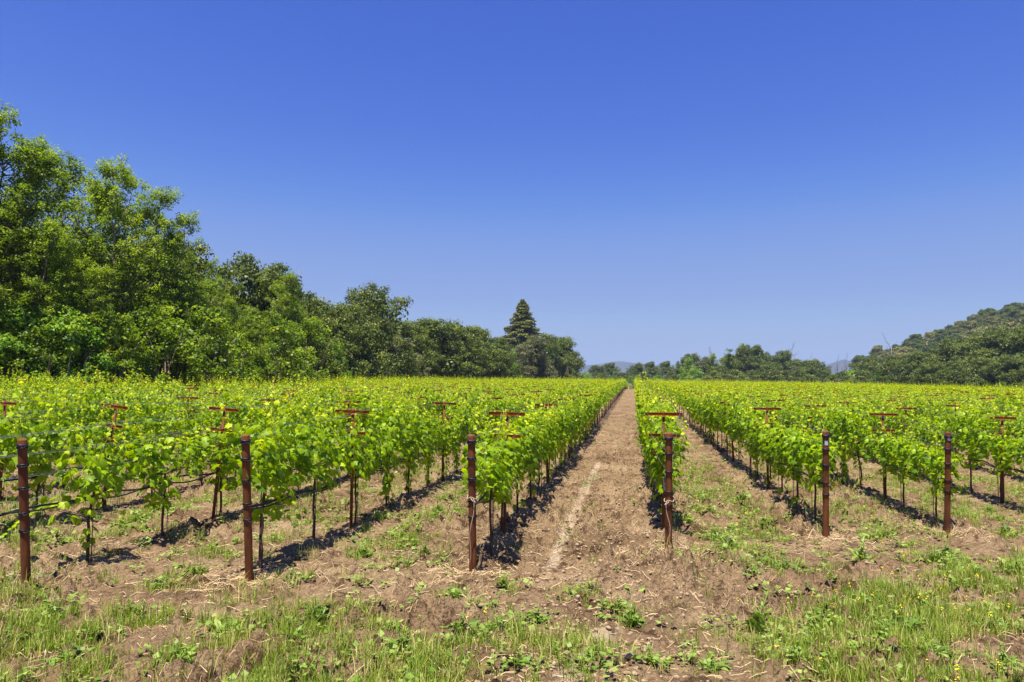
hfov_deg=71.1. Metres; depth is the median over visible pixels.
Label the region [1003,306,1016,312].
oak tree
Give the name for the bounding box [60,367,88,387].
grapevine
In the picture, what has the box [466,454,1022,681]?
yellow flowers
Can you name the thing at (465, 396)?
grapevine
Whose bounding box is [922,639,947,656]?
broadleaf weed
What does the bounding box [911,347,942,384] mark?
oak tree
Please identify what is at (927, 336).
oak tree
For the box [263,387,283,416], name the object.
grapevine
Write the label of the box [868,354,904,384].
oak tree
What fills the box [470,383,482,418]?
grapevine
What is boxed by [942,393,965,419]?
grapevine
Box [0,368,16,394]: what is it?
grapevine
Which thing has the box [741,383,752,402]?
grapevine
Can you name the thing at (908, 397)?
trellis wires
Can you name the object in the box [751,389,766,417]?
grapevine
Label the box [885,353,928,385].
oak tree
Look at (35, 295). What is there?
locust tree
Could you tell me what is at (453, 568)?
dry straw
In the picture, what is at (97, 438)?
grapevine
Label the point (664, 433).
trellis wires
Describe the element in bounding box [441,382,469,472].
grapevine
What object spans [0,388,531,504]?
trellis wires
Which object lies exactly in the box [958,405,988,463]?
grapevine
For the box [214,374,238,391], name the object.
grapevine
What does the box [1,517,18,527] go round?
broadleaf weed
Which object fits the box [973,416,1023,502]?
grapevine
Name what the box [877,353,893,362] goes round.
oak tree
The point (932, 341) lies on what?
oak tree
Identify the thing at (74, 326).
bush
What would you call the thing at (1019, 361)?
oak tree
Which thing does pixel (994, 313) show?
oak tree
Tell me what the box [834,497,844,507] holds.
broadleaf weed
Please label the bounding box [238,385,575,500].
trellis wires
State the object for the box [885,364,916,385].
oak tree
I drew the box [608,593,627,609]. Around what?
broadleaf weed
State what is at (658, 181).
sky
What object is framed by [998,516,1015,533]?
broadleaf weed
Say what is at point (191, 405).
grapevine
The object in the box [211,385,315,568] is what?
grapevine
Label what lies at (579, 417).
grapevine
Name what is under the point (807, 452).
grapevine
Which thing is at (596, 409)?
grapevine
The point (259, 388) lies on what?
grapevine
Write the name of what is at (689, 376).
bush
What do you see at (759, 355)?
oak tree
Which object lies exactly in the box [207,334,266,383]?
bush
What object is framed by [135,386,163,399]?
grapevine
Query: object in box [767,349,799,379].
oak tree
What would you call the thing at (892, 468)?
drip line
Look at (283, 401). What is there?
grapevine
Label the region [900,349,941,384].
oak tree
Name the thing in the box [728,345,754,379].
oak tree
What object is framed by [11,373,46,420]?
grapevine
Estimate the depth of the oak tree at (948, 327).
443.63 m
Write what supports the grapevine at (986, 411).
on the ground at (730, 584)
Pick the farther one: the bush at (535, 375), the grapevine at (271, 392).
the bush at (535, 375)
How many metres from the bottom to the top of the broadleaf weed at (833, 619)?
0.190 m
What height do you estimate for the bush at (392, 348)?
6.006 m
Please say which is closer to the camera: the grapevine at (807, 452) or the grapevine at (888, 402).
the grapevine at (807, 452)
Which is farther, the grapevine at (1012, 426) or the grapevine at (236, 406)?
the grapevine at (236, 406)
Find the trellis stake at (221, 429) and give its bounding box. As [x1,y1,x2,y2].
[209,406,238,519]
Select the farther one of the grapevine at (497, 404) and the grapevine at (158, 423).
the grapevine at (497, 404)
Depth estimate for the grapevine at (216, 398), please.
20.82 m
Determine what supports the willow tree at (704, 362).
on the ground at (730, 584)
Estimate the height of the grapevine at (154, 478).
1.534 m
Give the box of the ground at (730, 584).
[0,384,1023,681]
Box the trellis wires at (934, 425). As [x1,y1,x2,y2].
[743,390,1023,464]
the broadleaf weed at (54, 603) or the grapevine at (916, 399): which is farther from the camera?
the grapevine at (916, 399)
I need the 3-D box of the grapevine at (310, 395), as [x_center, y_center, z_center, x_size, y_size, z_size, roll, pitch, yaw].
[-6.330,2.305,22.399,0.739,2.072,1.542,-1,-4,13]
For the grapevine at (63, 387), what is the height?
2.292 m
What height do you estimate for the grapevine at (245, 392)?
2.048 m
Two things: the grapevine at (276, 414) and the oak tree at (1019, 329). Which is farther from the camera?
the oak tree at (1019, 329)
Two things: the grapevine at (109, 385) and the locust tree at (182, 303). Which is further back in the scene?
the locust tree at (182, 303)
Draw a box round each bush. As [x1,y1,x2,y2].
[0,300,105,385]
[0,302,63,382]
[0,326,37,385]
[0,326,75,388]
[0,358,29,379]
[36,330,121,389]
[41,352,91,382]
[61,303,150,390]
[99,351,148,383]
[108,338,152,382]
[109,300,224,394]
[117,343,167,387]
[147,358,193,384]
[149,304,259,387]
[153,349,210,384]
[192,327,261,383]
[200,356,230,384]
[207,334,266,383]
[227,309,317,388]
[249,359,275,384]
[257,320,327,386]
[272,357,307,379]
[280,316,344,382]
[315,340,349,378]
[332,348,354,380]
[354,344,388,380]
[385,343,410,379]
[413,352,433,379]
[421,355,456,379]
[475,350,496,377]
[508,349,519,378]
[523,363,540,378]
[551,358,576,379]
[596,373,610,380]
[620,373,634,383]
[627,375,633,388]
[638,371,652,381]
[649,375,663,389]
[663,371,677,380]
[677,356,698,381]
[685,366,707,381]
[702,370,730,381]
[724,369,752,381]
[743,368,773,382]
[759,368,796,382]
[788,369,820,382]
[816,371,837,382]
[825,372,853,383]
[841,368,855,383]
[847,370,880,384]
[869,369,886,383]
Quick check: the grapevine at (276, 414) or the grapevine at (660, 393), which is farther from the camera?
the grapevine at (660, 393)
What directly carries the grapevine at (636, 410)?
on the ground at (730, 584)
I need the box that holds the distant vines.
[0,367,1023,499]
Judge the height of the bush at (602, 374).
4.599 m
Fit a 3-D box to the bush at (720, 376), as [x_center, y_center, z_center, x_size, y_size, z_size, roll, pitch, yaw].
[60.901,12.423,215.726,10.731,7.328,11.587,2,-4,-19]
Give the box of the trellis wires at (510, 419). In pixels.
[466,391,598,492]
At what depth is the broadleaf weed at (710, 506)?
11.25 m
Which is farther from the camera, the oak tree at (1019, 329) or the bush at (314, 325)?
the oak tree at (1019, 329)
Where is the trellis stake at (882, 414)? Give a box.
[869,412,897,501]
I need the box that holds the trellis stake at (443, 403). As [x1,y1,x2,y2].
[432,401,455,481]
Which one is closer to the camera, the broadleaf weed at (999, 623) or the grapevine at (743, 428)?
the broadleaf weed at (999, 623)
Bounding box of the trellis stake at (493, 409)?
[483,397,501,445]
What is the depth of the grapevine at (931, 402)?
25.84 m
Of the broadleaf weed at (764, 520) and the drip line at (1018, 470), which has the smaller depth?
the broadleaf weed at (764, 520)
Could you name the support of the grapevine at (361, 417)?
on the ground at (730, 584)
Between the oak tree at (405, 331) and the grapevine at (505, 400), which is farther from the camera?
the oak tree at (405, 331)
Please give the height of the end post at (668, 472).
1.589 m
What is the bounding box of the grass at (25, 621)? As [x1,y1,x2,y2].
[0,445,1023,681]
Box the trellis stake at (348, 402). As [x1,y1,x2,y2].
[336,400,359,472]
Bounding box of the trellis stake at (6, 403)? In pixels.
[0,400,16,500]
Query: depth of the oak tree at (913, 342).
394.40 m
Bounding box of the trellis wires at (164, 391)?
[29,385,391,415]
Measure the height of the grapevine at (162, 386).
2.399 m
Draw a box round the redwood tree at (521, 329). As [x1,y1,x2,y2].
[501,299,541,348]
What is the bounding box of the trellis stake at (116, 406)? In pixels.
[101,403,127,508]
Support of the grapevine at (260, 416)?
on the ground at (730, 584)
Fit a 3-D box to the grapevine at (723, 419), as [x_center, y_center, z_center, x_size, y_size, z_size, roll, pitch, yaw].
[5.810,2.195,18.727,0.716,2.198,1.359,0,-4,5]
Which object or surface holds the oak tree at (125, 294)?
on the ground at (730, 584)
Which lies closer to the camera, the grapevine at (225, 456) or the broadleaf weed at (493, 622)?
the broadleaf weed at (493, 622)
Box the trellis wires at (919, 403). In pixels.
[769,391,1023,434]
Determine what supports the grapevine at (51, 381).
on the ground at (730, 584)
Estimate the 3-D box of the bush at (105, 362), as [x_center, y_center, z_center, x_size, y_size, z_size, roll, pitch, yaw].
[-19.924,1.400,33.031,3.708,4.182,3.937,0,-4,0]
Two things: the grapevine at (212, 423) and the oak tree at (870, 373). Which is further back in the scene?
the oak tree at (870, 373)
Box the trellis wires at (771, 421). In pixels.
[675,391,831,461]
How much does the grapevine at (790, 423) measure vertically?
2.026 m
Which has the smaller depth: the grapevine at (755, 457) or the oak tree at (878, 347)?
the grapevine at (755, 457)
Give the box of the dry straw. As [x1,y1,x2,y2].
[0,438,1023,681]
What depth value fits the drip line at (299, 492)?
8.54 m
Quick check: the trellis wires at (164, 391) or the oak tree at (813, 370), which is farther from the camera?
the oak tree at (813, 370)
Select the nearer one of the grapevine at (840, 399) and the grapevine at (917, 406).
the grapevine at (917, 406)
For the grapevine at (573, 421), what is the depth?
17.68 m
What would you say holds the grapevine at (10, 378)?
on the ground at (730, 584)
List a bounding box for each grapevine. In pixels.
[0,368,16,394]
[0,368,17,395]
[0,378,19,411]
[0,379,23,401]
[0,387,30,426]
[0,388,28,446]
[0,390,87,520]
[0,401,36,500]
[0,414,131,563]
[11,372,49,405]
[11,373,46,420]
[12,369,44,393]
[18,373,35,387]
[24,376,79,464]
[29,380,74,425]
[30,379,105,480]
[32,371,62,392]
[37,370,60,386]
[38,375,76,392]
[42,376,70,405]
[44,371,86,411]
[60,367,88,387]
[65,402,144,506]
[70,372,118,446]
[70,375,97,388]
[70,376,95,400]
[85,367,144,472]
[94,375,116,388]
[97,377,139,420]
[99,371,133,394]
[106,379,144,435]
[115,377,145,389]
[115,382,157,459]
[118,425,216,535]
[120,378,150,394]
[120,395,185,496]
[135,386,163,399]
[136,377,176,461]
[137,378,156,391]
[149,385,182,433]
[153,370,182,432]
[167,376,192,436]
[171,383,214,464]
[172,394,229,484]
[173,394,205,424]
[178,418,260,515]
[179,378,194,393]
[183,383,211,421]
[198,378,216,400]
[201,376,223,398]
[201,380,236,442]
[205,378,233,400]
[205,379,237,431]
[209,374,262,475]
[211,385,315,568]
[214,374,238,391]
[219,381,252,399]
[223,389,255,407]
[230,376,255,392]
[234,392,262,430]
[239,397,294,501]
[241,384,266,396]
[248,380,267,393]
[248,388,269,408]
[249,392,281,420]
[252,393,284,429]
[259,382,282,400]
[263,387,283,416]
[265,375,324,494]
[274,377,293,396]
[276,383,305,417]
[277,381,308,400]
[277,395,357,539]
[278,387,313,447]
[295,387,319,406]
[297,382,324,406]
[300,382,316,391]
[301,380,335,452]
[307,398,345,482]
[314,376,336,409]
[322,391,347,437]
[328,381,347,408]
[333,407,385,525]
[335,388,358,435]
[336,377,373,457]
[348,381,363,394]
[352,379,382,419]
[353,379,379,398]
[355,380,391,465]
[359,375,413,508]
[370,382,405,459]
[380,387,406,405]
[390,394,425,456]
[392,385,415,402]
[392,392,433,494]
[403,388,432,437]
[405,377,423,402]
[413,397,446,486]
[420,378,443,428]
[430,397,449,424]
[430,398,464,480]
[434,388,448,404]
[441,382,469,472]
[442,387,461,419]
[454,379,469,413]
[459,384,477,420]
[460,409,519,555]
[461,393,484,442]
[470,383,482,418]
[474,420,528,531]
[475,389,494,450]
[478,392,508,432]
[481,404,548,515]
[486,379,501,411]
[490,387,513,431]
[501,386,510,397]
[503,385,519,422]
[503,391,522,428]
[506,391,526,427]
[513,390,550,499]
[518,383,532,412]
[524,393,537,409]
[525,390,546,413]
[526,391,558,490]
[531,394,542,413]
[539,395,562,481]
[542,384,551,406]
[547,399,568,474]
[550,389,576,468]
[552,392,576,463]
[560,390,580,457]
[562,390,583,452]
[570,396,587,447]
[571,392,588,443]
[577,388,593,442]
[578,388,598,433]
[580,391,594,440]
[584,392,595,434]
[588,390,598,426]
[589,387,600,426]
[589,390,599,428]
[631,372,669,485]
[635,393,639,426]
[638,386,662,475]
[639,390,679,508]
[641,375,662,402]
[642,405,689,513]
[644,387,677,496]
[683,386,692,426]
[688,392,698,427]
[690,390,701,429]
[693,382,709,435]
[693,388,708,431]
[696,389,712,435]
[699,393,715,444]
[700,390,710,440]
[705,391,719,446]
[712,387,728,451]
[715,381,737,455]
[717,383,747,461]
[725,387,751,465]
[730,383,742,395]
[732,400,765,472]
[737,389,750,402]
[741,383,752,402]
[743,398,766,478]
[747,400,788,488]
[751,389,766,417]
[752,395,772,419]
[758,416,802,494]
[762,391,781,429]
[768,392,792,425]
[768,404,822,503]
[775,394,795,428]
[776,394,789,408]
[783,393,805,433]
[786,408,845,522]
[792,392,811,419]
[793,402,817,433]
[794,390,833,438]
[799,385,819,418]
[813,392,850,472]
[821,391,838,404]
[823,389,857,477]
[826,395,844,412]
[834,395,846,404]
[836,394,886,487]
[837,387,854,414]
[845,398,866,454]
[847,390,868,406]
[857,394,875,406]
[858,390,882,435]
[859,419,905,499]
[869,394,904,463]
[870,385,885,416]
[873,418,931,510]
[875,394,901,425]
[884,395,918,461]
[895,401,914,418]
[902,387,930,439]
[902,389,930,406]
[904,410,939,475]
[904,425,966,518]
[909,389,930,400]
[915,398,930,425]
[917,393,945,443]
[920,414,962,478]
[927,387,947,419]
[933,398,961,452]
[935,394,953,405]
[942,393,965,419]
[942,394,998,492]
[952,391,988,449]
[955,391,981,409]
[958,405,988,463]
[965,387,985,406]
[972,399,999,425]
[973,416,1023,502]
[974,391,996,414]
[980,405,1017,471]
[986,392,1015,416]
[994,384,1023,456]
[999,406,1023,473]
[999,430,1023,465]
[1013,394,1023,420]
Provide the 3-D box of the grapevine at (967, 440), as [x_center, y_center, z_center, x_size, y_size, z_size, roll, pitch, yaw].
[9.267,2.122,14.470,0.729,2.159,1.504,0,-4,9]
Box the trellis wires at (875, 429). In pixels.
[699,392,957,478]
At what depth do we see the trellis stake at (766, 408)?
13.86 m
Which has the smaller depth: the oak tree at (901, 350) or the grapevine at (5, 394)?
the grapevine at (5, 394)
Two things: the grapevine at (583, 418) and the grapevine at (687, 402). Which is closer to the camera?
the grapevine at (583, 418)
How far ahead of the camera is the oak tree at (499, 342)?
134.25 m
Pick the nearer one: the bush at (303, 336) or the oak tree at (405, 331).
the bush at (303, 336)
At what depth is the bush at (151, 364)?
35.80 m
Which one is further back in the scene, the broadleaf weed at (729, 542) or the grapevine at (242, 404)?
the grapevine at (242, 404)
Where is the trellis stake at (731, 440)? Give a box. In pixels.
[720,401,734,461]
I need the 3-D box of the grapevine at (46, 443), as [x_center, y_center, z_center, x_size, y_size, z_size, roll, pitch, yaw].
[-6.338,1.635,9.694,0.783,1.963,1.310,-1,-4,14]
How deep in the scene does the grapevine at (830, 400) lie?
31.84 m
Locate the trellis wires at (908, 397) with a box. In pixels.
[770,387,1023,413]
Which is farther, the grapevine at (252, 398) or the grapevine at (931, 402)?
the grapevine at (931, 402)
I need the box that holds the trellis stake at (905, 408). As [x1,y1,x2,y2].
[896,407,916,467]
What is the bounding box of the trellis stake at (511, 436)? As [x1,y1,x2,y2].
[489,411,524,534]
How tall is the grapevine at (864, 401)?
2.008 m
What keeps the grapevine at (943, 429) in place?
on the ground at (730, 584)
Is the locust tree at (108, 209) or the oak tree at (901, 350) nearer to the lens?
the locust tree at (108, 209)
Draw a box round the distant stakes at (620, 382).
[357,377,1023,405]
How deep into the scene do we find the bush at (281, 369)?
55.24 m
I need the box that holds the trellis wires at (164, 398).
[3,386,470,450]
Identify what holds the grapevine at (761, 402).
on the ground at (730, 584)
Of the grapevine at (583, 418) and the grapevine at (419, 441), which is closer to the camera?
the grapevine at (419, 441)
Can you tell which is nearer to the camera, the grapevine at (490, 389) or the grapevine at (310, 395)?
the grapevine at (310, 395)
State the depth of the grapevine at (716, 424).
21.01 m
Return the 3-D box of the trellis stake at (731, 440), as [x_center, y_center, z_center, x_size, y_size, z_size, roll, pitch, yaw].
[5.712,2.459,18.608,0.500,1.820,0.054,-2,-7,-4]
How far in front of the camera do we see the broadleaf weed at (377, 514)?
10.30 m
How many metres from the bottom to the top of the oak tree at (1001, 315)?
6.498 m
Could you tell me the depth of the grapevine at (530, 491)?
11.78 m
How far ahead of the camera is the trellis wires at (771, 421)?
12.78 m
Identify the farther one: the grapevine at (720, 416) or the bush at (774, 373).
the bush at (774, 373)
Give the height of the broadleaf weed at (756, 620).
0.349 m
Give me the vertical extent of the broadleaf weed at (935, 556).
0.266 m
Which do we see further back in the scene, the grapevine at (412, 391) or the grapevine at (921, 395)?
the grapevine at (921, 395)
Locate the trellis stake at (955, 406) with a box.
[946,405,964,458]
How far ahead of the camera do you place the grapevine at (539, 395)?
28.96 m
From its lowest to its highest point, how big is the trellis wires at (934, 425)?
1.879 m
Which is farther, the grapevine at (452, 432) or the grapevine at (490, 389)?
the grapevine at (490, 389)
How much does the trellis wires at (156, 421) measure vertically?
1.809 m
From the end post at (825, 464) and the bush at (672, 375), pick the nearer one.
the end post at (825, 464)
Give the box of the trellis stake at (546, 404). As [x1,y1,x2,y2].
[535,403,557,482]
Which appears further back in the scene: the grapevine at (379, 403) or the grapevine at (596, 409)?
the grapevine at (596, 409)
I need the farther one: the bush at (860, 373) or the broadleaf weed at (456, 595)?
the bush at (860, 373)
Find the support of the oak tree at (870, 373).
on the ground at (730, 584)
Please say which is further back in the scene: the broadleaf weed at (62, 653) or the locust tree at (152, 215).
the locust tree at (152, 215)
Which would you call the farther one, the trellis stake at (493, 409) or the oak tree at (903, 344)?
the oak tree at (903, 344)
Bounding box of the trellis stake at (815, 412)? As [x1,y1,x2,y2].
[805,405,826,427]
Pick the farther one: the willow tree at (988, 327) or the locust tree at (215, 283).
the willow tree at (988, 327)
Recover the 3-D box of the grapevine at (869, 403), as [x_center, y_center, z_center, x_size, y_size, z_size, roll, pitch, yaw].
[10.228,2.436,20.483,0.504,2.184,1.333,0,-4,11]
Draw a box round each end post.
[16,438,30,585]
[240,434,252,581]
[467,435,478,572]
[664,432,675,547]
[822,431,832,537]
[944,432,954,532]
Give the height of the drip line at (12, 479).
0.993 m
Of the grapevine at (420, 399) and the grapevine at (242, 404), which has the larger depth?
the grapevine at (420, 399)
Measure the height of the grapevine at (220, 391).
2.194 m
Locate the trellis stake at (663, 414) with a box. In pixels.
[645,411,682,529]
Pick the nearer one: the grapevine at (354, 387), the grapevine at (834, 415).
the grapevine at (834, 415)
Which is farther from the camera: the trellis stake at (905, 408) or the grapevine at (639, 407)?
the trellis stake at (905, 408)
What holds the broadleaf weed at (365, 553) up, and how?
on the ground at (730, 584)
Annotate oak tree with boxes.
[1,251,124,351]
[92,254,170,349]
[112,238,207,344]
[138,227,253,373]
[204,250,325,374]
[227,294,269,338]
[238,288,339,378]
[303,290,373,379]
[324,302,393,379]
[333,281,422,379]
[334,298,400,378]
[386,316,448,377]
[409,316,471,377]
[450,319,493,379]
[459,325,510,378]
[486,337,522,378]
[505,347,531,378]
[526,332,569,378]
[551,336,585,379]
[557,354,584,379]
[586,364,606,379]
[602,362,620,379]
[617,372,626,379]
[625,362,648,379]
[643,361,660,379]
[653,360,676,381]
[674,352,701,379]
[710,365,731,380]
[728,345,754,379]
[737,344,774,380]
[751,360,789,381]
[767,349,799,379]
[790,359,810,372]
[793,365,826,382]
[802,358,831,382]
[848,355,864,366]
[848,356,879,384]
[856,361,887,384]
[868,345,883,354]
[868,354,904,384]
[870,349,879,355]
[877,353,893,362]
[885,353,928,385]
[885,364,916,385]
[893,346,911,353]
[894,352,906,358]
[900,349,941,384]
[901,338,908,346]
[905,334,923,343]
[907,336,923,345]
[908,339,920,347]
[908,361,952,385]
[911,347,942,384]
[912,343,927,351]
[921,336,972,369]
[923,331,935,341]
[923,344,932,351]
[926,339,938,343]
[932,329,948,338]
[933,357,987,386]
[934,332,948,342]
[938,335,1000,386]
[944,324,953,329]
[952,333,964,340]
[957,355,1008,388]
[958,320,978,330]
[962,327,1022,370]
[968,318,982,324]
[970,315,980,321]
[975,326,1023,381]
[977,308,992,314]
[978,352,1023,388]
[983,310,999,318]
[983,315,1004,325]
[992,314,1008,323]
[995,325,1023,380]
[999,304,1012,313]
[1001,355,1023,387]
[1002,309,1021,319]
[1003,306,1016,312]
[1016,304,1023,309]
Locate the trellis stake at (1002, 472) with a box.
[990,416,1016,502]
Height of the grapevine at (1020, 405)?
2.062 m
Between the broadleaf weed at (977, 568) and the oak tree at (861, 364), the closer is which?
the broadleaf weed at (977, 568)
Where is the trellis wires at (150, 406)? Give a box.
[1,386,410,423]
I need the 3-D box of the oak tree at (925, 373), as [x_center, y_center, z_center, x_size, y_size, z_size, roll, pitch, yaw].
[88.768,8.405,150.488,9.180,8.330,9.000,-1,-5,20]
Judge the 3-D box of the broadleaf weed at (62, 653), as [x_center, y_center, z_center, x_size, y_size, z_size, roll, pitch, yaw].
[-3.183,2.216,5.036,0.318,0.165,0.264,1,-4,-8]
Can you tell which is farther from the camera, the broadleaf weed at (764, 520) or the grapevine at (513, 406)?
the grapevine at (513, 406)
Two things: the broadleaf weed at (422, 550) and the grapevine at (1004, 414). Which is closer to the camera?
the broadleaf weed at (422, 550)
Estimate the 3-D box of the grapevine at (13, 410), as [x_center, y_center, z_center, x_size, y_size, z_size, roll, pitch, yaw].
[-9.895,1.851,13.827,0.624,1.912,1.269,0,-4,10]
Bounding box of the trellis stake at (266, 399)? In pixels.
[254,398,274,416]
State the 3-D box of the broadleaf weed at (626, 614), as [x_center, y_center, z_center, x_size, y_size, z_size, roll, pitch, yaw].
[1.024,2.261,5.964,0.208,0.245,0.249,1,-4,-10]
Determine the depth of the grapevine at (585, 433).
24.71 m
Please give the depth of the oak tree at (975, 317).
411.51 m
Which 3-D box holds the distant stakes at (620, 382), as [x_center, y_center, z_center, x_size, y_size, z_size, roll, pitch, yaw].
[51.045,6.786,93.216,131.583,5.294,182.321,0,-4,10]
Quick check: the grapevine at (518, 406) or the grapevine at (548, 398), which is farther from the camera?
the grapevine at (548, 398)
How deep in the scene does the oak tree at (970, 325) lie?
394.42 m
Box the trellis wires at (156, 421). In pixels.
[0,387,486,470]
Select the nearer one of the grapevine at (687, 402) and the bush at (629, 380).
the grapevine at (687, 402)
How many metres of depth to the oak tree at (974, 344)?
150.78 m
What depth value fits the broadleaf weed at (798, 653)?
5.03 m
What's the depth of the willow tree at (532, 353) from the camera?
158.45 m
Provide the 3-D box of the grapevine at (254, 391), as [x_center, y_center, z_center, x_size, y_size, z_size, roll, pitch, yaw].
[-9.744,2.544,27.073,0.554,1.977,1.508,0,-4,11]
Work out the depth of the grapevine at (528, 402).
25.23 m
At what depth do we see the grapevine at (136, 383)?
29.46 m
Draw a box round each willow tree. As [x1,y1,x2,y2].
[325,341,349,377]
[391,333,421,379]
[507,333,558,379]
[688,356,714,379]
[719,355,739,378]
[787,366,798,381]
[961,323,1021,341]
[998,316,1023,332]
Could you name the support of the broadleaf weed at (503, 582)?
on the ground at (730, 584)
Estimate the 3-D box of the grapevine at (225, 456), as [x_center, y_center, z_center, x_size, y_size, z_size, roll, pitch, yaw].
[-4.122,1.886,10.253,0.640,1.563,1.410,0,-4,12]
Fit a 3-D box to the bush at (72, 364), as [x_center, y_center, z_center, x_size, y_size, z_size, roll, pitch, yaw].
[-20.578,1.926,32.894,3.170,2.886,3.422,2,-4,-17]
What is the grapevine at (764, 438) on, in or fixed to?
on the ground at (730, 584)
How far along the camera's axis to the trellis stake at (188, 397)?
16.24 m
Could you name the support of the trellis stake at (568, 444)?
on the ground at (730, 584)
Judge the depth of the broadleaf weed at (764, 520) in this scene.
10.34 m
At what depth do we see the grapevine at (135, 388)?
23.25 m
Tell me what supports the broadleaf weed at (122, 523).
on the ground at (730, 584)
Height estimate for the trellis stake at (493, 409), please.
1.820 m
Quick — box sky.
[0,0,1023,366]
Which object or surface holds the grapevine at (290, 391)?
on the ground at (730, 584)
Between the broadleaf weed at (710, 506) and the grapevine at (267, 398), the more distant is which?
the grapevine at (267, 398)
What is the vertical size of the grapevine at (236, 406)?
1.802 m
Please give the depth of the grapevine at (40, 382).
27.64 m
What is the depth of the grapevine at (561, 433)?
15.14 m
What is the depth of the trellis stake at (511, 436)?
9.35 m
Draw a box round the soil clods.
[1,419,1022,681]
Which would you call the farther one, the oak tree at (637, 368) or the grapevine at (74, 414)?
the oak tree at (637, 368)
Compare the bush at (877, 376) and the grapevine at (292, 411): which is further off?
the bush at (877, 376)
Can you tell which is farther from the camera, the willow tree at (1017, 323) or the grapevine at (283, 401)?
the willow tree at (1017, 323)
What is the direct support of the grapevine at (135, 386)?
on the ground at (730, 584)
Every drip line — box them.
[0,417,471,516]
[0,446,231,481]
[252,407,555,509]
[467,405,600,507]
[682,406,830,487]
[839,450,954,488]
[879,439,1023,472]
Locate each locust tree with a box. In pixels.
[0,99,82,342]
[0,128,76,335]
[0,216,86,380]
[1,149,129,357]
[25,252,129,382]
[46,154,172,367]
[80,171,197,372]
[120,210,217,378]
[168,286,211,375]
[195,255,246,375]
[218,295,273,383]
[258,270,313,379]
[305,307,323,382]
[705,353,721,378]
[719,348,735,369]
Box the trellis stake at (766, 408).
[754,407,780,489]
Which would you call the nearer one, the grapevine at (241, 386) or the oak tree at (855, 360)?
the grapevine at (241, 386)
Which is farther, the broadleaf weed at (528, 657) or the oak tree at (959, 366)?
the oak tree at (959, 366)
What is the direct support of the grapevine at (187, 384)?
on the ground at (730, 584)
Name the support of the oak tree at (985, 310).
on the hill
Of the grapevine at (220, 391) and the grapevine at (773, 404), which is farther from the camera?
the grapevine at (220, 391)
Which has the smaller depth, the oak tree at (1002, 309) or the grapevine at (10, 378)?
the grapevine at (10, 378)
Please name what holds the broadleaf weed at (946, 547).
on the ground at (730, 584)
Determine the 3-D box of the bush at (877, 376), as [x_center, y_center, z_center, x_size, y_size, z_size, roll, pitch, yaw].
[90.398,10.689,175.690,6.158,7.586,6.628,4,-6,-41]
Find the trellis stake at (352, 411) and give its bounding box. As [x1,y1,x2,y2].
[335,408,368,527]
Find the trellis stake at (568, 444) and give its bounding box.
[558,398,575,458]
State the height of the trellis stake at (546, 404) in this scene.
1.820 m
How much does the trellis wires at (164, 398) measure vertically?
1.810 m
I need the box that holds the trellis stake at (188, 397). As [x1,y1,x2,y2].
[177,396,197,463]
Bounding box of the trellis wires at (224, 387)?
[31,383,414,409]
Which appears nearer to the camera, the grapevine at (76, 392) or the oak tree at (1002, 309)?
the grapevine at (76, 392)
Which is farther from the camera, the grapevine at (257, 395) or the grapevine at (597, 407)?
the grapevine at (597, 407)
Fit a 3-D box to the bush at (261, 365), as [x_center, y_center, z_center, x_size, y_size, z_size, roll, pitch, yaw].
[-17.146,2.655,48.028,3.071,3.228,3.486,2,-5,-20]
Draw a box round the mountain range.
[578,360,851,383]
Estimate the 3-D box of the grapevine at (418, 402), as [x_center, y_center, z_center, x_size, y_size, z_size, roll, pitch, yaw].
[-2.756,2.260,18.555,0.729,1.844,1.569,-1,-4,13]
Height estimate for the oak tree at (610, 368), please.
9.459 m
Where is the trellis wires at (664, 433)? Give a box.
[643,399,679,473]
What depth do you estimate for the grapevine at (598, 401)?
30.62 m
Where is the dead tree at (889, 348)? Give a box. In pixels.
[881,332,898,358]
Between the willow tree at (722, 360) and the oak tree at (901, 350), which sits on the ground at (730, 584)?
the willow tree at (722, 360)
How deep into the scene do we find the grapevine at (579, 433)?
22.47 m
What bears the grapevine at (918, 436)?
on the ground at (730, 584)
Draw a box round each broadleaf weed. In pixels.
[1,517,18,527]
[31,643,75,663]
[37,593,64,612]
[109,515,131,526]
[128,508,145,520]
[190,566,206,572]
[213,616,243,636]
[284,564,300,579]
[301,603,327,618]
[354,542,374,556]
[371,509,386,519]
[383,625,413,649]
[386,525,410,538]
[416,538,435,552]
[437,586,465,598]
[443,610,479,632]
[465,598,487,607]
[486,608,500,631]
[495,570,511,588]
[506,647,530,665]
[521,603,553,621]
[573,645,601,659]
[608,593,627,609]
[621,599,645,624]
[634,646,664,664]
[675,505,696,520]
[697,652,734,670]
[706,504,716,511]
[707,522,725,538]
[717,529,735,546]
[734,486,750,501]
[742,592,770,632]
[759,515,773,523]
[774,556,798,568]
[778,641,811,661]
[808,602,842,626]
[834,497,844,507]
[847,536,879,559]
[847,640,881,652]
[883,602,917,628]
[914,544,951,564]
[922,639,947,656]
[937,538,961,555]
[964,561,987,573]
[982,642,1020,665]
[988,613,1000,626]
[996,555,1023,571]
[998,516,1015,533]
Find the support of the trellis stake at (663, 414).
on the ground at (730, 584)
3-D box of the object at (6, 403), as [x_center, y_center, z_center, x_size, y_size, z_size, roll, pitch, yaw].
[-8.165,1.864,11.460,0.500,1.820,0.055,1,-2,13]
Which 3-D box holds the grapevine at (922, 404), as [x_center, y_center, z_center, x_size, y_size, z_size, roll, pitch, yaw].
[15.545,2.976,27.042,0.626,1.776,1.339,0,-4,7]
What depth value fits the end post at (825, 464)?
9.43 m

